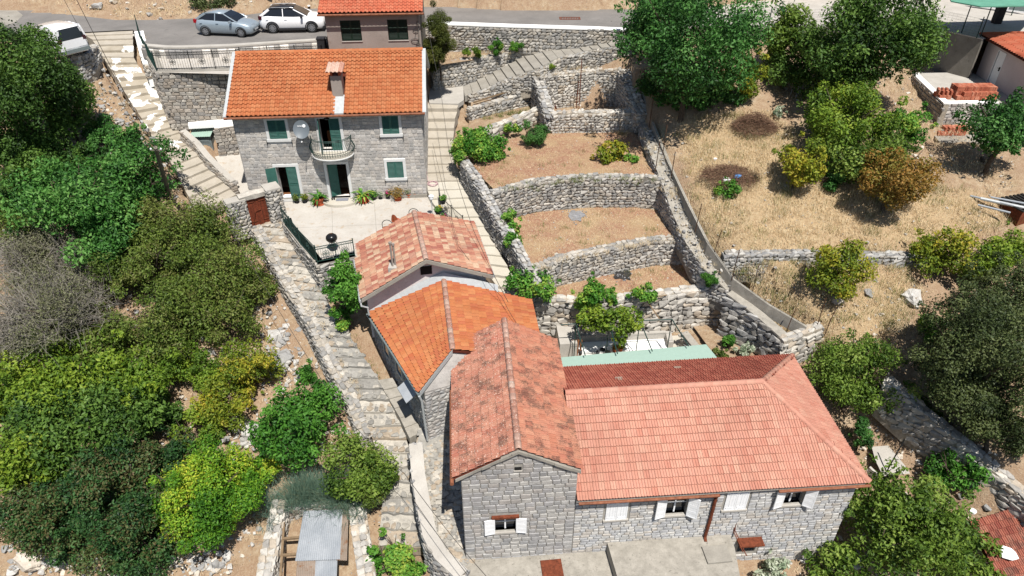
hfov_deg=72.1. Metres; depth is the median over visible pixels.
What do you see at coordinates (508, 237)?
bush
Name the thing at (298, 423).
tree
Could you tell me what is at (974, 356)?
tree
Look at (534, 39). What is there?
retaining wall
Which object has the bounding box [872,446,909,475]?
concrete pad
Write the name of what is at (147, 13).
loose rocks
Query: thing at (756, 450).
long house
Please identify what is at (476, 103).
bed strip
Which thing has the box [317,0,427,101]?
plaster house
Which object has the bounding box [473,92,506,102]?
wooden beam
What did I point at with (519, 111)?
wall weeds
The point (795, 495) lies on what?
window frame
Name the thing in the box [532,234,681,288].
terrace wall
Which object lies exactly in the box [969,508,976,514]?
white bucket
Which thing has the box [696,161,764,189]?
brush heap
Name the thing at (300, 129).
satellite dish
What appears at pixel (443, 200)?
potted plant
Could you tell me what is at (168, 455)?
bush
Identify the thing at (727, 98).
bush
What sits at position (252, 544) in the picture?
loose rocks
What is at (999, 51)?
door frame
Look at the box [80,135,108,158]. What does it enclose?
bush
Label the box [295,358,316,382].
bush
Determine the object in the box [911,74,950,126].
retaining wall
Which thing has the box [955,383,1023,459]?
tree
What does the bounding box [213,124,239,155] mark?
retaining wall
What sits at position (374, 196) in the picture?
potted plant
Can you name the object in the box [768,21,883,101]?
tree
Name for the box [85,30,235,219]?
stairway
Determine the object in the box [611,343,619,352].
flower pot
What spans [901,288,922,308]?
boulder
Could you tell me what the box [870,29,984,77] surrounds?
retaining wall
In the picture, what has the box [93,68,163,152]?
loose rocks
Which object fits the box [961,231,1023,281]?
bush
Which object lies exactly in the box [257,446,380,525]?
reed clump
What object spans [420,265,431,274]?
vent window
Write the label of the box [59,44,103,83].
retaining wall
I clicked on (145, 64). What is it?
stair wall
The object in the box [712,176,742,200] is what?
bush
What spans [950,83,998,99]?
brick stack
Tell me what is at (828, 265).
bush
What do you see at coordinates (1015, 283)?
tree
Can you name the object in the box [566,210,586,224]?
ash patch
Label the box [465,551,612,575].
slab
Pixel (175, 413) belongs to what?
bush
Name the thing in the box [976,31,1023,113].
pink house
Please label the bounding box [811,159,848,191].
bush
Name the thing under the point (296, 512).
ruin wall
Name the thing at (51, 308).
bush
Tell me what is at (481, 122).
bed strip
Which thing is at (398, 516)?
stone path
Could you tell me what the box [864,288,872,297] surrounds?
boulder
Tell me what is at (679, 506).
window frame
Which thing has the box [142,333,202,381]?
bush
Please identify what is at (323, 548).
tin roof
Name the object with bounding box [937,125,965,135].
brick stack
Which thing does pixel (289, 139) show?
window frame
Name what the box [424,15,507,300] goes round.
overhead wire
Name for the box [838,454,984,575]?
tree
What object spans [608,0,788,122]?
tree
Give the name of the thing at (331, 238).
kettle barbecue
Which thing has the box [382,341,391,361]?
window frame
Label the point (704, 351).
awning sheet
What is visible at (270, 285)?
bush
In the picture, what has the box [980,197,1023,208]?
pipe length
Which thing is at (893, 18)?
fence
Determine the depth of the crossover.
47.25 m
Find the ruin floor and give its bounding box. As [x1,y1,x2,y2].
[539,106,620,127]
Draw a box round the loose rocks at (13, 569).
[6,546,231,575]
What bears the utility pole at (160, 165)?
on the ground at (770, 98)
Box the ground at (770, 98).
[0,0,1023,575]
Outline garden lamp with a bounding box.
[429,194,433,213]
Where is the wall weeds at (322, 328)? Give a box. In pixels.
[263,224,362,395]
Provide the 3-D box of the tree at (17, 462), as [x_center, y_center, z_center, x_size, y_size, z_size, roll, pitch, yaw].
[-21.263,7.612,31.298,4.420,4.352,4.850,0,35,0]
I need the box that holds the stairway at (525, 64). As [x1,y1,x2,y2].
[463,39,624,101]
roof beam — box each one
[279,522,284,575]
[280,553,295,556]
[282,536,298,539]
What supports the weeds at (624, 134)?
on the ground at (770, 98)
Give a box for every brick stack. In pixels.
[933,87,953,98]
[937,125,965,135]
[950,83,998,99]
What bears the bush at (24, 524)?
on the ground at (770, 98)
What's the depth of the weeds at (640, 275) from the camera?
38.74 m
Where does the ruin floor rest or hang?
on the ground at (770, 98)
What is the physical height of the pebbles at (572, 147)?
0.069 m
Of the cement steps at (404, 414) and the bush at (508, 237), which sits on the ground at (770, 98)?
the cement steps at (404, 414)
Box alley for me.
[416,422,475,565]
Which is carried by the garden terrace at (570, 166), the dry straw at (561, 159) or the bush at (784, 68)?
the dry straw at (561, 159)
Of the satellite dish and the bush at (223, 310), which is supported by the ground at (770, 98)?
the bush at (223, 310)
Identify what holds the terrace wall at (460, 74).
on the ground at (770, 98)
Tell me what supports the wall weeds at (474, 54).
on the terrace wall at (460, 74)
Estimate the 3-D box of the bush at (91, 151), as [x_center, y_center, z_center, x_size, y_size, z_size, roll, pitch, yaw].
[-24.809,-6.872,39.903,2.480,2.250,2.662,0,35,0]
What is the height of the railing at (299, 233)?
1.080 m
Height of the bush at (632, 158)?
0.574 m
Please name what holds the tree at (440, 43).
on the ground at (770, 98)
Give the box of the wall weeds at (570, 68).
[535,65,596,75]
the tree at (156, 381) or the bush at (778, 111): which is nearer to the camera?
the tree at (156, 381)
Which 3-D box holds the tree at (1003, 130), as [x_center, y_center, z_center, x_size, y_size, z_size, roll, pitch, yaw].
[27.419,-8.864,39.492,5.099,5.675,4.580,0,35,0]
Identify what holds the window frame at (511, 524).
in the gabled house at (516, 465)
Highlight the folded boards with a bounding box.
[571,340,582,355]
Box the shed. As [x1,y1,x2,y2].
[998,193,1023,226]
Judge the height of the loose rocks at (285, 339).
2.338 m
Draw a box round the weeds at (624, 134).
[475,131,642,184]
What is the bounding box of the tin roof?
[295,509,348,575]
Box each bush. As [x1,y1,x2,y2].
[0,163,31,219]
[0,208,53,248]
[0,219,98,293]
[0,254,130,370]
[0,331,46,368]
[0,387,29,441]
[0,475,110,565]
[45,518,103,575]
[47,256,113,298]
[59,146,98,179]
[60,249,151,308]
[62,320,138,376]
[77,510,199,575]
[80,112,121,145]
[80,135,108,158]
[94,274,213,366]
[105,122,146,150]
[120,216,193,295]
[123,391,184,437]
[139,424,195,473]
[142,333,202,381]
[145,433,265,554]
[155,266,215,318]
[167,400,226,455]
[170,224,270,303]
[182,221,231,260]
[182,275,266,349]
[185,345,236,392]
[187,0,237,10]
[189,374,254,432]
[217,334,286,395]
[231,380,264,413]
[234,265,279,306]
[237,455,282,496]
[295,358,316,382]
[301,377,335,419]
[317,429,402,502]
[321,250,366,323]
[328,305,352,331]
[342,468,399,510]
[365,527,427,575]
[427,57,438,79]
[448,127,469,165]
[459,123,508,164]
[462,47,471,55]
[472,46,481,58]
[487,37,503,55]
[488,144,511,159]
[500,207,522,233]
[502,264,561,302]
[503,122,523,133]
[503,231,523,247]
[508,41,523,51]
[520,119,550,145]
[571,270,610,310]
[573,303,613,333]
[589,139,628,164]
[600,299,644,337]
[605,284,617,304]
[611,330,627,347]
[621,153,638,162]
[625,281,658,303]
[633,72,698,110]
[688,78,748,110]
[700,271,720,287]
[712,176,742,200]
[712,347,729,357]
[720,46,769,99]
[721,334,736,347]
[732,341,755,355]
[753,548,792,575]
[761,42,817,88]
[771,131,830,190]
[773,105,787,117]
[801,537,872,575]
[802,328,923,417]
[804,237,879,303]
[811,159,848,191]
[848,414,879,449]
[857,145,951,212]
[884,101,938,145]
[884,389,944,423]
[906,224,980,279]
[915,313,945,344]
[923,447,993,495]
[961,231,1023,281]
[1001,220,1023,263]
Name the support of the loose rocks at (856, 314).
on the ground at (770, 98)
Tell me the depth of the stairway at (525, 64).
48.50 m
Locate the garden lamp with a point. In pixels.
(431, 197)
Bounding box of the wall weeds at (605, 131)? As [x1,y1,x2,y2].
[558,130,629,133]
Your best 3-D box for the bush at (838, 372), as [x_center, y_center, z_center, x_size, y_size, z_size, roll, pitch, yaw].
[16.479,4.264,33.794,5.393,4.846,4.732,0,35,0]
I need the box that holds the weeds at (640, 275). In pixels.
[557,264,682,292]
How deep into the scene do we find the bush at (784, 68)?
44.42 m
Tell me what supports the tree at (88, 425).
on the ground at (770, 98)
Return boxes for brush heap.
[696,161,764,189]
[725,109,783,137]
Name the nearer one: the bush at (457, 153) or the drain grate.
the bush at (457, 153)
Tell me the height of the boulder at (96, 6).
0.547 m
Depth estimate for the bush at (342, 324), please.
35.14 m
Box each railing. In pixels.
[134,15,156,70]
[151,44,321,70]
[280,205,316,260]
[314,238,354,262]
[438,188,462,218]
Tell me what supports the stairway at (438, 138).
on the ground at (770, 98)
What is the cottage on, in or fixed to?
on the ground at (770, 98)
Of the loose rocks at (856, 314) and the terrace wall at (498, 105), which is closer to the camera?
the loose rocks at (856, 314)
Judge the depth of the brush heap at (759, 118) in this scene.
42.21 m
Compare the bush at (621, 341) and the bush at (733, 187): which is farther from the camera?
the bush at (733, 187)
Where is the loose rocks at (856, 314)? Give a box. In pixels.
[743,260,927,384]
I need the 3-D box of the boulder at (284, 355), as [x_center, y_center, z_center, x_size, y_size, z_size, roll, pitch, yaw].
[-11.835,3.670,36.068,1.225,0.791,0.966,-20,40,-26]
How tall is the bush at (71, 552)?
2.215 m
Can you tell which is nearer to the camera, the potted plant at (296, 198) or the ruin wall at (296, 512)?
the ruin wall at (296, 512)
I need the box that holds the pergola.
[561,319,688,355]
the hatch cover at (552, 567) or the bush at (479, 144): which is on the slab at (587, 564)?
the hatch cover at (552, 567)
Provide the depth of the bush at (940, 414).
33.58 m
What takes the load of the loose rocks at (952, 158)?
on the ground at (770, 98)
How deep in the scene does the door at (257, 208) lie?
39.80 m
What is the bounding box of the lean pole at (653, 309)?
[647,294,666,318]
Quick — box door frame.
[986,50,1006,84]
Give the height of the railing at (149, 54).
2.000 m
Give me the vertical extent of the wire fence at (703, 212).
6.989 m
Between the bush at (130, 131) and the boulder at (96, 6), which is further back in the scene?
the boulder at (96, 6)
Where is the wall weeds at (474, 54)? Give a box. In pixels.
[440,50,526,62]
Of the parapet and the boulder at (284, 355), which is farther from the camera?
the parapet
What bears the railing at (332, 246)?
on the retaining wall at (317, 271)
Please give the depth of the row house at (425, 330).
32.44 m
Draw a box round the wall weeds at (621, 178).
[504,172,655,191]
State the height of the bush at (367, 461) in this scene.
3.739 m
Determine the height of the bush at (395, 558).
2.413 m
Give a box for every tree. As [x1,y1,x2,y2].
[0,16,86,150]
[0,109,60,174]
[0,153,152,239]
[0,321,145,426]
[0,360,169,479]
[0,407,73,499]
[5,132,86,184]
[25,60,102,142]
[27,429,182,553]
[57,194,145,268]
[74,329,184,410]
[94,132,190,207]
[121,189,242,259]
[245,377,348,473]
[422,0,457,80]
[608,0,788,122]
[625,0,702,28]
[762,0,816,77]
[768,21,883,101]
[796,78,908,155]
[799,0,958,90]
[822,114,921,184]
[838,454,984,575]
[906,259,1023,427]
[937,525,1006,575]
[951,86,1023,176]
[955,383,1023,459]
[972,250,1023,331]
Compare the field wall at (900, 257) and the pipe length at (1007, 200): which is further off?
the pipe length at (1007, 200)
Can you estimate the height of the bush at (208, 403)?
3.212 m
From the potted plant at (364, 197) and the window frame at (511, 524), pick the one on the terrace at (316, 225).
the potted plant at (364, 197)
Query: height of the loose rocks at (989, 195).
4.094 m
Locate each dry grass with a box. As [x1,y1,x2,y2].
[52,0,249,19]
[671,107,1010,260]
[730,257,933,370]
[756,411,994,575]
[777,63,1018,188]
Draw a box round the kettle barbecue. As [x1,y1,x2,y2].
[326,233,338,248]
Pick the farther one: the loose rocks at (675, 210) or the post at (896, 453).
the loose rocks at (675, 210)
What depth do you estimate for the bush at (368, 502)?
30.07 m
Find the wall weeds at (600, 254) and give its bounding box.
[531,235,674,271]
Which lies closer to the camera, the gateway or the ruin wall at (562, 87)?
the gateway
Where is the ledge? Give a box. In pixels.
[188,119,232,128]
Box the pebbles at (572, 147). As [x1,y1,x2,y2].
[479,133,646,174]
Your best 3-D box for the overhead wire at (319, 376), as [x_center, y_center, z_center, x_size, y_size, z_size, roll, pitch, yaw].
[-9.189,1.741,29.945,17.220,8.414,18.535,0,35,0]
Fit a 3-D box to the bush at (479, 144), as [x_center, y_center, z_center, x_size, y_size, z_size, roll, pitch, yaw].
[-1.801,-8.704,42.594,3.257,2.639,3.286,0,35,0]
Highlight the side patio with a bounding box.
[215,155,247,192]
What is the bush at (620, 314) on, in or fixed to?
on the ground at (770, 98)
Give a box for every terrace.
[159,57,230,73]
[284,196,435,263]
[469,132,654,188]
[513,207,673,262]
[544,264,692,296]
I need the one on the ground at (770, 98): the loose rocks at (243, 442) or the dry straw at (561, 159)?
the loose rocks at (243, 442)
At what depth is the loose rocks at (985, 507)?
31.81 m
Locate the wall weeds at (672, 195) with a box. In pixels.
[640,120,722,273]
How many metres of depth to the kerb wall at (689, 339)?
36.65 m
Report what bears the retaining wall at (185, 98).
on the ground at (770, 98)
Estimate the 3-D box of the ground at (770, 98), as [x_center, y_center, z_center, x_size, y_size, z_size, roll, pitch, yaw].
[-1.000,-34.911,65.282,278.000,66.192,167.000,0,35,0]
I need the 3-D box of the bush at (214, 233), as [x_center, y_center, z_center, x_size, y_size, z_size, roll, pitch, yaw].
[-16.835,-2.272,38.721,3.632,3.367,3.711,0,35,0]
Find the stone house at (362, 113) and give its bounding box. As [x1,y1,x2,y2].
[223,47,429,201]
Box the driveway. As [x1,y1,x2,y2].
[695,0,1023,38]
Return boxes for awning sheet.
[561,344,716,366]
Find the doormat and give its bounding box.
[336,198,348,200]
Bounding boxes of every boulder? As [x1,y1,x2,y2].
[13,550,43,571]
[91,2,101,8]
[241,423,257,439]
[268,330,285,343]
[271,348,292,370]
[831,296,844,304]
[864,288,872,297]
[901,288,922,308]
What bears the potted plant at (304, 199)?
on the terrace at (316, 225)
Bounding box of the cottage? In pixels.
[353,210,494,337]
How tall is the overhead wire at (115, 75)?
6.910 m
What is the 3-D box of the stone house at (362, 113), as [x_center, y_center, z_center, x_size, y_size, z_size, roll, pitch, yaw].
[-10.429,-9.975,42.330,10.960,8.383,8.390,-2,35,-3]
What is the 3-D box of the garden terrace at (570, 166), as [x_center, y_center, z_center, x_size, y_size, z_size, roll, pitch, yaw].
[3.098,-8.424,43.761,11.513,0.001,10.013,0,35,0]
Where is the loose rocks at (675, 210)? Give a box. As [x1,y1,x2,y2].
[639,123,730,285]
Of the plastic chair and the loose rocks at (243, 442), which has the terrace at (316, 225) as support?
the plastic chair
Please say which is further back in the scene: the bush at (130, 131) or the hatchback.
the hatchback
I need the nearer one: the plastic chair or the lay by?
the plastic chair
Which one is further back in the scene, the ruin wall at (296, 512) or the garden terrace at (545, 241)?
the garden terrace at (545, 241)
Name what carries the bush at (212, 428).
on the ground at (770, 98)
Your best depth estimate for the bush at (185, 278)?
35.95 m
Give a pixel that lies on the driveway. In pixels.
(1014, 21)
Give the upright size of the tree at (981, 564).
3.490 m
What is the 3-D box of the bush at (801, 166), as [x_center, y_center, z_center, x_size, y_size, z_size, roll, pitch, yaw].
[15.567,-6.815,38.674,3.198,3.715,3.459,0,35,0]
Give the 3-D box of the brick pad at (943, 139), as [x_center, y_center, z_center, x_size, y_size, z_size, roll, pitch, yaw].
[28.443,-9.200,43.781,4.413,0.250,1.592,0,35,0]
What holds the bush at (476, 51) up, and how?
on the bed strip at (448, 60)
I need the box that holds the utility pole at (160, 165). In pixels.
[150,146,171,199]
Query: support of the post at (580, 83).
on the ruin floor
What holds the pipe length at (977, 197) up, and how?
on the ground at (770, 98)
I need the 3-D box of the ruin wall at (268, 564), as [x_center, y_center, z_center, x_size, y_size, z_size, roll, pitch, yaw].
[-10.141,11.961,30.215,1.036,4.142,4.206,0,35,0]
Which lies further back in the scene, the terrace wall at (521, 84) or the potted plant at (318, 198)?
the terrace wall at (521, 84)
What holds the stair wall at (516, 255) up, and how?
on the ground at (770, 98)
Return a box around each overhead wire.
[64,0,148,145]
[77,1,154,145]
[155,147,485,575]
[415,502,467,575]
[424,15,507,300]
[433,146,515,321]
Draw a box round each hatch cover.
[540,559,563,575]
[702,544,732,563]
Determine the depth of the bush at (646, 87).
43.34 m
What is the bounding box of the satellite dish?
[293,120,308,141]
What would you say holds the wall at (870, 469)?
on the ground at (770, 98)
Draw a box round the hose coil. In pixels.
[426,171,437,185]
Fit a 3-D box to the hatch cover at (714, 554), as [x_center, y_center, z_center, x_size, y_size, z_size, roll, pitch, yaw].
[8.158,10.594,28.021,1.000,0.080,0.760,-3,35,-5]
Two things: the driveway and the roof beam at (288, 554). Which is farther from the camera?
the driveway
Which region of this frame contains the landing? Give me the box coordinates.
[429,86,463,107]
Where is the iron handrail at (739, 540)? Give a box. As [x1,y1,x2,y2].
[733,525,746,555]
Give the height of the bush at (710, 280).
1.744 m
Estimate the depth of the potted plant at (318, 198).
41.06 m
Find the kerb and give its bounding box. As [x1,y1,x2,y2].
[641,92,806,330]
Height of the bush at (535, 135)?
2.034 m
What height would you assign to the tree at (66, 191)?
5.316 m
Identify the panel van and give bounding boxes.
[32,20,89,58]
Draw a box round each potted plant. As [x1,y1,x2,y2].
[292,193,298,203]
[300,194,308,202]
[307,189,327,205]
[351,188,373,203]
[369,190,377,199]
[377,192,382,199]
[387,185,403,200]
[433,205,442,214]
[439,194,446,204]
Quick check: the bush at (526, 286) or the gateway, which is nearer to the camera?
the bush at (526, 286)
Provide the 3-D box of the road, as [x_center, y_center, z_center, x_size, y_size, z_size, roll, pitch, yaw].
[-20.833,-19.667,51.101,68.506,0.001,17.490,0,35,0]
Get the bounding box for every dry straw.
[476,132,655,186]
[514,207,673,264]
[540,264,691,304]
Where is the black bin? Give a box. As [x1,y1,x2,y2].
[316,36,326,48]
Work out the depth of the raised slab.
27.95 m
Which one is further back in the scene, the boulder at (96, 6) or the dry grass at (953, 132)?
the boulder at (96, 6)
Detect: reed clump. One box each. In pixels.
[246,476,293,537]
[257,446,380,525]
[321,468,405,531]
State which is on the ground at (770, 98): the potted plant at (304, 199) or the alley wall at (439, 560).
the alley wall at (439, 560)
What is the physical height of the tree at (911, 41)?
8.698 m
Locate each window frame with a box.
[263,118,291,141]
[378,115,402,136]
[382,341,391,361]
[384,158,406,180]
[395,356,403,381]
[495,519,515,529]
[665,496,686,512]
[784,492,802,502]
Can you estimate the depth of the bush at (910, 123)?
40.65 m
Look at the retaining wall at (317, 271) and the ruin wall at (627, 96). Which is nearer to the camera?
the retaining wall at (317, 271)
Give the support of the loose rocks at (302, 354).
on the ground at (770, 98)
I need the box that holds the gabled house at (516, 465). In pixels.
[450,317,583,559]
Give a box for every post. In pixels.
[579,59,581,106]
[887,439,904,469]
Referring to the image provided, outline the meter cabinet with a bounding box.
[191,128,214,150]
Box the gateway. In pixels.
[223,181,285,240]
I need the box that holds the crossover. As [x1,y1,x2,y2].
[258,3,325,32]
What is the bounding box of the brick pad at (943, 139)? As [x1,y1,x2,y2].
[934,134,990,144]
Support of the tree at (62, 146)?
on the ground at (770, 98)
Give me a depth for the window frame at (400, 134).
39.56 m
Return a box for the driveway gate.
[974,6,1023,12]
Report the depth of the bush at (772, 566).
29.16 m
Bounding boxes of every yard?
[672,335,680,346]
[918,72,1011,105]
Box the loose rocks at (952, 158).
[784,68,1013,185]
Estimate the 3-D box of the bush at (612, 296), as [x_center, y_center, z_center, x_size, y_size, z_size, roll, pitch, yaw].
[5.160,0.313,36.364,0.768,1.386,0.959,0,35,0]
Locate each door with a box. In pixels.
[246,196,269,225]
[327,164,340,196]
[988,52,1005,83]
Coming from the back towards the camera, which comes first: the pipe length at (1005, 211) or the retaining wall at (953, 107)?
the retaining wall at (953, 107)
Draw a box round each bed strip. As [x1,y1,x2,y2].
[440,51,491,64]
[469,106,530,129]
[471,98,496,105]
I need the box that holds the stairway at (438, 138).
[427,103,523,296]
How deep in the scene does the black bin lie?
45.13 m
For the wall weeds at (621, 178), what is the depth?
40.06 m
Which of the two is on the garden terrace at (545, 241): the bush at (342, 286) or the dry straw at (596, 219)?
the dry straw at (596, 219)
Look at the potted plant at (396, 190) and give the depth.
41.44 m
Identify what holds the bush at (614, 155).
on the ground at (770, 98)
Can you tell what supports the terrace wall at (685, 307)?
on the ground at (770, 98)
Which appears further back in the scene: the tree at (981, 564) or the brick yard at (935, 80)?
the brick yard at (935, 80)
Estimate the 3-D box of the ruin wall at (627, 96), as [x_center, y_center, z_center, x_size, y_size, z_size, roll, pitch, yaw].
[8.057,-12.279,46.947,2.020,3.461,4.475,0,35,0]
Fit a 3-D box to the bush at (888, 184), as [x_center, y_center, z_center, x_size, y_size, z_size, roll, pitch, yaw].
[20.424,-5.535,37.375,4.726,4.518,4.246,0,35,0]
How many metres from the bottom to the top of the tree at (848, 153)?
4.002 m
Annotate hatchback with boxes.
[193,8,259,37]
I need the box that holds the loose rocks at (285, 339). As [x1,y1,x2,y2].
[251,305,306,400]
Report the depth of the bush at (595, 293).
35.60 m
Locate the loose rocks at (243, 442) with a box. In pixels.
[219,407,264,454]
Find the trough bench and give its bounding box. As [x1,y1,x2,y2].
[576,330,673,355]
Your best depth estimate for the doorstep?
41.22 m
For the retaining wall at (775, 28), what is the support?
on the ground at (770, 98)
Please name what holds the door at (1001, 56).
in the pink house at (1001, 67)
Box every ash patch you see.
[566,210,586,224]
[611,268,640,281]
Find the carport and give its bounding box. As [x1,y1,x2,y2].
[950,0,1023,36]
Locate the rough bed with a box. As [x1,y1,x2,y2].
[693,324,816,365]
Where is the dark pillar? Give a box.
[991,7,1007,23]
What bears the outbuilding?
on the ground at (770, 98)
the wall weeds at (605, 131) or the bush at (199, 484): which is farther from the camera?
the wall weeds at (605, 131)
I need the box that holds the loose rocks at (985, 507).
[757,413,997,575]
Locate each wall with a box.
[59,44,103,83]
[132,31,153,86]
[146,56,229,131]
[178,129,238,193]
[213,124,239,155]
[251,224,372,446]
[256,499,290,575]
[281,218,354,302]
[285,494,367,520]
[348,500,376,575]
[407,442,469,575]
[425,22,626,56]
[430,51,523,90]
[459,159,510,261]
[465,94,530,122]
[466,42,633,105]
[485,106,539,137]
[489,172,665,216]
[501,228,541,307]
[530,76,555,132]
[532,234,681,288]
[534,284,721,337]
[539,67,621,108]
[550,108,632,133]
[556,325,577,356]
[614,69,646,134]
[638,121,730,311]
[677,331,698,346]
[679,25,840,44]
[716,290,788,354]
[720,249,930,281]
[769,321,824,362]
[867,466,890,494]
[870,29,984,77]
[871,372,1023,526]
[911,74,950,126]
[937,100,998,124]
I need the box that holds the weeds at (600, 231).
[528,208,662,257]
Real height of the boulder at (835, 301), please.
0.370 m
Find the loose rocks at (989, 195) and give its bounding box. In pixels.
[681,110,998,246]
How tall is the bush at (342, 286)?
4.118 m
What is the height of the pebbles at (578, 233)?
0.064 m
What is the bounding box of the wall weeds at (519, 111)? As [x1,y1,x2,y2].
[481,106,529,119]
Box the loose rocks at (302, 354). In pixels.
[225,241,364,460]
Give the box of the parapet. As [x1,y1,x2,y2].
[141,38,328,59]
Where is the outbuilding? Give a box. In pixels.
[969,509,1023,575]
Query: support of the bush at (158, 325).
on the ground at (770, 98)
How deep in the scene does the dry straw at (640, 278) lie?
38.23 m
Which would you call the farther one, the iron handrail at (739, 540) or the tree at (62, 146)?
the tree at (62, 146)
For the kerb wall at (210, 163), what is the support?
on the ground at (770, 98)
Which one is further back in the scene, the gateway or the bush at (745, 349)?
the gateway
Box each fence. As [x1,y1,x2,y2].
[643,70,811,322]
[716,7,984,37]
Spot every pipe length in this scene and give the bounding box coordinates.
[970,195,1013,205]
[978,204,1010,213]
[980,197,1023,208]
[990,196,1023,203]
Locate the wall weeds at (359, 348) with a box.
[315,286,418,550]
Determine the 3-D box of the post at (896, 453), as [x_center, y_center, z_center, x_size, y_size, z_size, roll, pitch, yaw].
[17.516,7.959,32.393,0.559,2.415,0.452,0,35,0]
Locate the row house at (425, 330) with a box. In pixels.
[366,272,538,440]
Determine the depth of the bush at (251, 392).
34.16 m
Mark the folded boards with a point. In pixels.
(580, 349)
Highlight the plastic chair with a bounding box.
[391,215,398,222]
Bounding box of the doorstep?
[323,197,358,207]
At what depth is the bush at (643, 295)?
36.17 m
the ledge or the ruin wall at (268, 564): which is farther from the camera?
the ledge
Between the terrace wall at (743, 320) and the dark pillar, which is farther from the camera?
the dark pillar
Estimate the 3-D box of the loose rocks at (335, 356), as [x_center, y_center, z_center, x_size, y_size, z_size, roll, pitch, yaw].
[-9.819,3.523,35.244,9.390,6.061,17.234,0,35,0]
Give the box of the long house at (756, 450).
[563,353,871,560]
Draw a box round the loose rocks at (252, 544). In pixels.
[0,88,359,575]
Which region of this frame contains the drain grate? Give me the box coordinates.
[559,17,580,19]
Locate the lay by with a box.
[0,10,22,25]
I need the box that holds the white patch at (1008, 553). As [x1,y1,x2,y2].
[1001,546,1018,560]
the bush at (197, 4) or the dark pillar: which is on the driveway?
the dark pillar
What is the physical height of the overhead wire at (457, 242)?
2.316 m
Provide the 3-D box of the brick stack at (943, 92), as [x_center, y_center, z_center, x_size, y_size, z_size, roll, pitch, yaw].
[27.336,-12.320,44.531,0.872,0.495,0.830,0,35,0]
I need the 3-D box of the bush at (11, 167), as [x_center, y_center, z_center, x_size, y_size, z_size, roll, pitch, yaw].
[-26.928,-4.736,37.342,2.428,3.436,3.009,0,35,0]
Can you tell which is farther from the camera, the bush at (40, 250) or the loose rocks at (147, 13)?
the loose rocks at (147, 13)
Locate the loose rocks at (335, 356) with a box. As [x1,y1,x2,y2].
[260,225,392,539]
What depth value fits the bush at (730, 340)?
36.50 m
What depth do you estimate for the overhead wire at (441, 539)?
26.46 m
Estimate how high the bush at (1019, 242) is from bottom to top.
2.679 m
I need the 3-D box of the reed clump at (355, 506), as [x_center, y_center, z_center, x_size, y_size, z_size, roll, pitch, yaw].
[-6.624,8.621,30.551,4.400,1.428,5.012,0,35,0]
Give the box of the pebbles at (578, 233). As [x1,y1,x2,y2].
[516,209,664,257]
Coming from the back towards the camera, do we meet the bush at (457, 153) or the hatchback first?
the hatchback
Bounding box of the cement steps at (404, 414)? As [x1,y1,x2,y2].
[378,378,419,443]
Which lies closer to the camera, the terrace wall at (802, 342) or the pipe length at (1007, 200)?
the terrace wall at (802, 342)
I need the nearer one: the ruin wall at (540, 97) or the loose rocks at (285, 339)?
the loose rocks at (285, 339)
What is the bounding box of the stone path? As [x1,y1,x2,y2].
[261,221,422,554]
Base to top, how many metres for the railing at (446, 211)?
1.480 m
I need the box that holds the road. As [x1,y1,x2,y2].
[5,7,639,44]
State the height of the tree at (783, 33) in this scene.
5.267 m
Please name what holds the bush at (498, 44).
on the bed strip at (448, 60)
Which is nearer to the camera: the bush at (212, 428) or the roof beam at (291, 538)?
the roof beam at (291, 538)
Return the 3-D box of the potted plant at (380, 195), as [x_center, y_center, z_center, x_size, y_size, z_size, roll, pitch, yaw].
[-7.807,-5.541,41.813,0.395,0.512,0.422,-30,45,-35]
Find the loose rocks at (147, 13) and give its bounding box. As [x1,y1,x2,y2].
[86,0,251,19]
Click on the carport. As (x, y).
(997, 3)
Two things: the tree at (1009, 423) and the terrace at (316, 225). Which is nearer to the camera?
the tree at (1009, 423)
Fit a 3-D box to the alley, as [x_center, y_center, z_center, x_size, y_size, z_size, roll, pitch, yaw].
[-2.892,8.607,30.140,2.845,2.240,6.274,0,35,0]
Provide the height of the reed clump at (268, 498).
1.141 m
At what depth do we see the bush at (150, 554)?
29.50 m
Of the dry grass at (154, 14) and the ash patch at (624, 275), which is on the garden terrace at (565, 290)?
the ash patch at (624, 275)
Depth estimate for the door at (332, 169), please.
41.39 m
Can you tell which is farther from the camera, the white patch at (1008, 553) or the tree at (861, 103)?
the tree at (861, 103)
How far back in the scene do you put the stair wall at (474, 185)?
39.27 m
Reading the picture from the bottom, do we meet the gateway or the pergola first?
the pergola
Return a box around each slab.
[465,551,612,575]
[606,535,739,575]
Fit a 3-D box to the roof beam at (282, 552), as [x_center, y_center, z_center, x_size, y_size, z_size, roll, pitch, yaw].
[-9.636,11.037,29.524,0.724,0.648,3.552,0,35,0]

